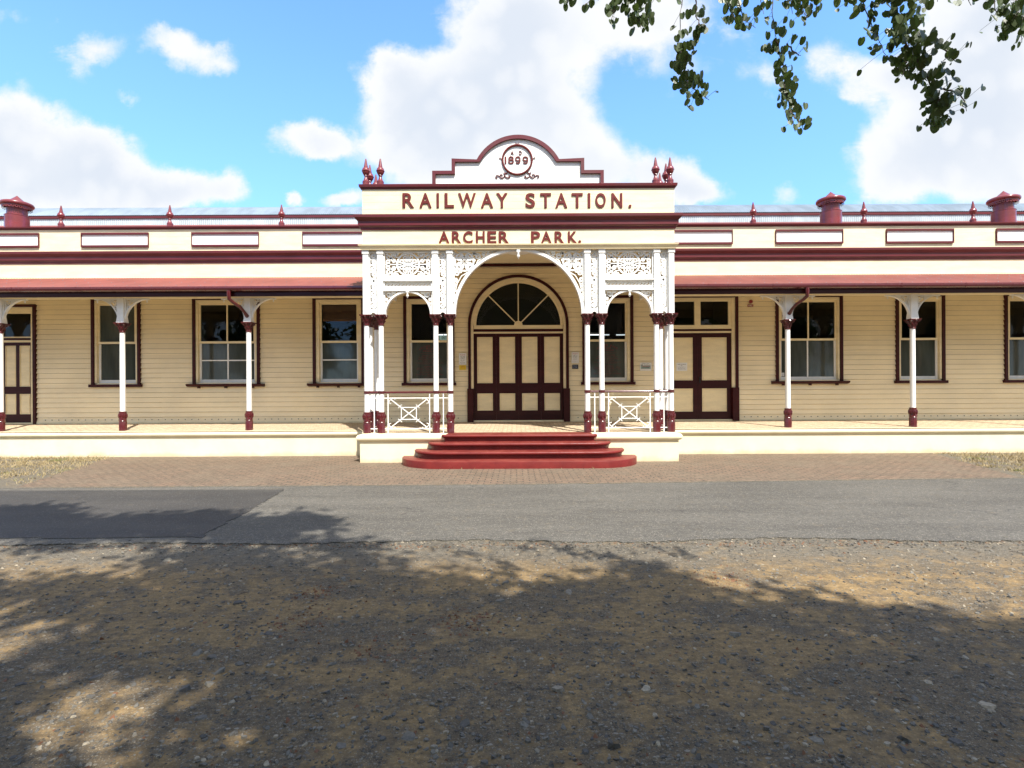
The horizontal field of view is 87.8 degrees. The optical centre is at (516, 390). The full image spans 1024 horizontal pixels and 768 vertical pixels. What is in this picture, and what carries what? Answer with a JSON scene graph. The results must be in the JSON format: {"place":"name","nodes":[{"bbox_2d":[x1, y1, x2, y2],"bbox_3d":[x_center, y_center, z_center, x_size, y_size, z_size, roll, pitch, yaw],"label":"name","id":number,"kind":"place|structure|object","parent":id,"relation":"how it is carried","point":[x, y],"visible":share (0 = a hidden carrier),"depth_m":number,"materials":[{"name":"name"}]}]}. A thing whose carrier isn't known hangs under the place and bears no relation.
{"place":"outdoors","nodes":[
{"label":"outdoors","id":0,"kind":"place"},
{"bbox_2d":[0,453,1023,767],"bbox_3d":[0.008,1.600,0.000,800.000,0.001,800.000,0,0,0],"label":"ground","id":1,"kind":"structure","parent":0,"point":[364,691],"depth_m":3.25,"materials":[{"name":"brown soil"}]},
{"bbox_2d":[0,135,1023,468],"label":"station building","id":2,"kind":"structure","parent":1,"relation":"on","point":[262,331],"depth_m":15.08,"materials":[{"name":"beige paint"}]},
{"bbox_2d":[4,304,37,423],"bbox_3d":[-14.274,-0.735,15.208,1.150,3.430,0.135,0,0,0],"label":"side door","id":3,"kind":"structure","parent":2,"relation":"in","point":[20,395],"depth_m":15.23,"materials":[{"name":"red paint"}]},
{"bbox_2d":[88,299,142,386],"bbox_3d":[-11.424,-1.364,15.203,1.490,2.550,0.195,0,0,0],"label":"window","id":4,"kind":"structure","parent":2,"relation":"in","point":[105,336],"depth_m":15.25,"materials":[{"name":"red paint"}]},
{"bbox_2d":[185,299,264,387],"bbox_3d":[-8.276,-1.357,15.175,2.180,2.595,0.250,0,0,0],"label":"window","id":5,"kind":"structure","parent":2,"relation":"in","point":[212,361],"depth_m":15.26,"materials":[{"name":"red paint"}]},
{"bbox_2d":[307,298,363,387],"bbox_3d":[-5.070,-1.373,15.198,1.730,2.595,0.295,0,0,0],"label":"window","id":6,"kind":"structure","parent":2,"relation":"in","point":[333,361],"depth_m":15.26,"materials":[{"name":"red paint"}]},
{"bbox_2d":[402,296,455,385],"bbox_3d":[-2.492,-1.408,15.203,1.544,2.550,0.195,0,0,0],"label":"window","id":7,"kind":"structure","parent":2,"relation":"in","point":[417,354],"depth_m":15.26,"materials":[{"name":"red paint"}]},
{"bbox_2d":[439,308,446,339],"bbox_3d":[-2.159,-2.441,15.774,0.246,1.898,0.052,0,0,0],"label":"exit sign","id":8,"kind":"object","parent":2,"relation":"hanging from","point":[443,337],"visible":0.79,"depth_m":15.75,"materials":[{"name":"green"}]},
{"bbox_2d":[459,353,465,364],"bbox_3d":[-1.529,-0.894,15.170,0.213,0.324,0.006,0,0,0],"label":"notice","id":9,"kind":"object","parent":2,"relation":"attached to","point":[462,358],"visible":1,"depth_m":15.17,"materials":[{"name":"white paper"}]},
{"bbox_2d":[459,365,465,369],"bbox_3d":[-1.530,-0.646,15.170,0.190,0.129,0.006,0,0,0],"label":"notice","id":10,"kind":"object","parent":2,"relation":"attached to","point":[462,367],"visible":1,"depth_m":15.17,"materials":[{"name":"yellow paper"}]},
{"bbox_2d":[508,249,527,254],"bbox_3d":[0.046,-3.547,13.400,0.600,0.133,0.600,0,0,0],"label":"ceiling light","id":11,"kind":"object","parent":2,"relation":"attached to","point":[516,253],"visible":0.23,"depth_m":13.58,"materials":[{"name":"white paint"}]},
{"bbox_2d":[467,274,569,421],"bbox_3d":[0.062,-1.194,15.195,2.924,4.207,0.160,0,0,0],"label":"entrance door","id":12,"kind":"structure","parent":2,"relation":"in","point":[513,316],"depth_m":15.23,"materials":[{"name":"red paint"}]},
{"bbox_2d":[572,352,578,362],"bbox_3d":[1.682,-0.929,15.170,0.209,0.312,0.006,0,0,0],"label":"notice","id":13,"kind":"object","parent":2,"relation":"attached to","point":[575,357],"visible":1,"depth_m":15.17,"materials":[{"name":"white paper"}]},
{"bbox_2d":[581,295,635,384],"bbox_3d":[2.613,-1.433,15.203,1.544,2.550,0.195,0,0,0],"label":"window","id":14,"kind":"structure","parent":2,"relation":"in","point":[618,353],"depth_m":15.26,"materials":[{"name":"red paint"}]},
{"bbox_2d":[640,363,651,370],"bbox_3d":[3.695,-0.672,15.170,0.323,0.234,0.006,0,0,0],"label":"poster","id":15,"kind":"object","parent":2,"relation":"attached to","point":[645,366],"visible":1,"depth_m":15.17,"materials":[{"name":"white paper"}]},
{"bbox_2d":[676,363,686,370],"bbox_3d":[4.742,-0.672,15.235,0.308,0.234,0.006,0,0,0],"label":"notice","id":16,"kind":"object","parent":2,"relation":"attached to","point":[681,366],"visible":1,"depth_m":15.23,"materials":[{"name":"white paper"}]},
{"bbox_2d":[663,296,739,420],"bbox_3d":[5.186,-0.920,15.198,2.310,3.610,0.155,0,0,0],"label":"double door","id":17,"kind":"structure","parent":2,"relation":"in","point":[710,353],"depth_m":15.23,"materials":[{"name":"red paint"}]},
{"bbox_2d":[771,296,849,384],"bbox_3d":[8.360,-1.438,15.175,2.174,2.595,0.250,0,0,0],"label":"window","id":18,"kind":"structure","parent":2,"relation":"in","point":[810,358],"depth_m":15.26,"materials":[{"name":"red paint"}]},
{"bbox_2d":[894,295,948,382],"bbox_3d":[11.530,-1.477,15.203,1.490,2.550,0.195,0,0,0],"label":"window","id":19,"kind":"structure","parent":2,"relation":"in","point":[930,352],"depth_m":15.22,"materials":[{"name":"red paint"}]},
{"bbox_2d":[1002,295,1023,382],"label":"window","id":20,"kind":"structure","parent":2,"relation":"in","point":[1013,349],"depth_m":15.22,"materials":[{"name":"red paint"}]},
{"bbox_2d":[0,451,1023,483],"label":"grass","id":21,"kind":"structure","parent":1,"relation":"on","point":[90,459],"depth_m":11.82,"materials":[{"name":"plant"}]},
{"bbox_2d":[2,530,1021,557],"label":"gravel","id":22,"kind":"structure","parent":1,"relation":"on","point":[648,543],"depth_m":5.46,"materials":[{"name":"grey gravel"}]},
{"bbox_2d":[2,477,1023,487],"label":"paving edge","id":23,"kind":"object","parent":1,"relation":"on","point":[508,484],"visible":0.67,"depth_m":8.97,"materials":[{"name":"grey concrete"}]},
{"bbox_2d":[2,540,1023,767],"bbox_3d":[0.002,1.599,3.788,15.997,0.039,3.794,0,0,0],"label":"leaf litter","id":24,"kind":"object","parent":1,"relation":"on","point":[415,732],"visible":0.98,"depth_m":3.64,"materials":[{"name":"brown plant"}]},
{"bbox_2d":[559,0,1023,134],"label":"shade tree","id":25,"kind":"object","parent":1,"relation":"on","point":[910,58],"visible":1,"depth_m":2.85,"materials":[{"name":"green plant"}]},
{"bbox_2d":[0,478,1023,545],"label":"road","id":26,"kind":"structure","parent":0,"point":[961,510],"depth_m":6.83,"materials":[{"name":"grey asphalt"}]},
{"bbox_2d":[0,489,283,538],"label":"asphalt patch","id":27,"kind":"object","parent":26,"relation":"on","point":[67,514],"visible":1,"depth_m":7.02,"materials":[{"name":"grey asphalt"}]},
{"bbox_2d":[0,0,1023,207],"label":"sky","id":28,"kind":"structure","parent":0,"point":[104,103],"materials":[{"name":"blue"}]},
{"bbox_2d":[18,453,1015,486],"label":"paving","id":29,"kind":"structure","parent":0,"point":[228,471],"depth_m":10.39,"materials":[{"name":"brown brick"}]}
]}

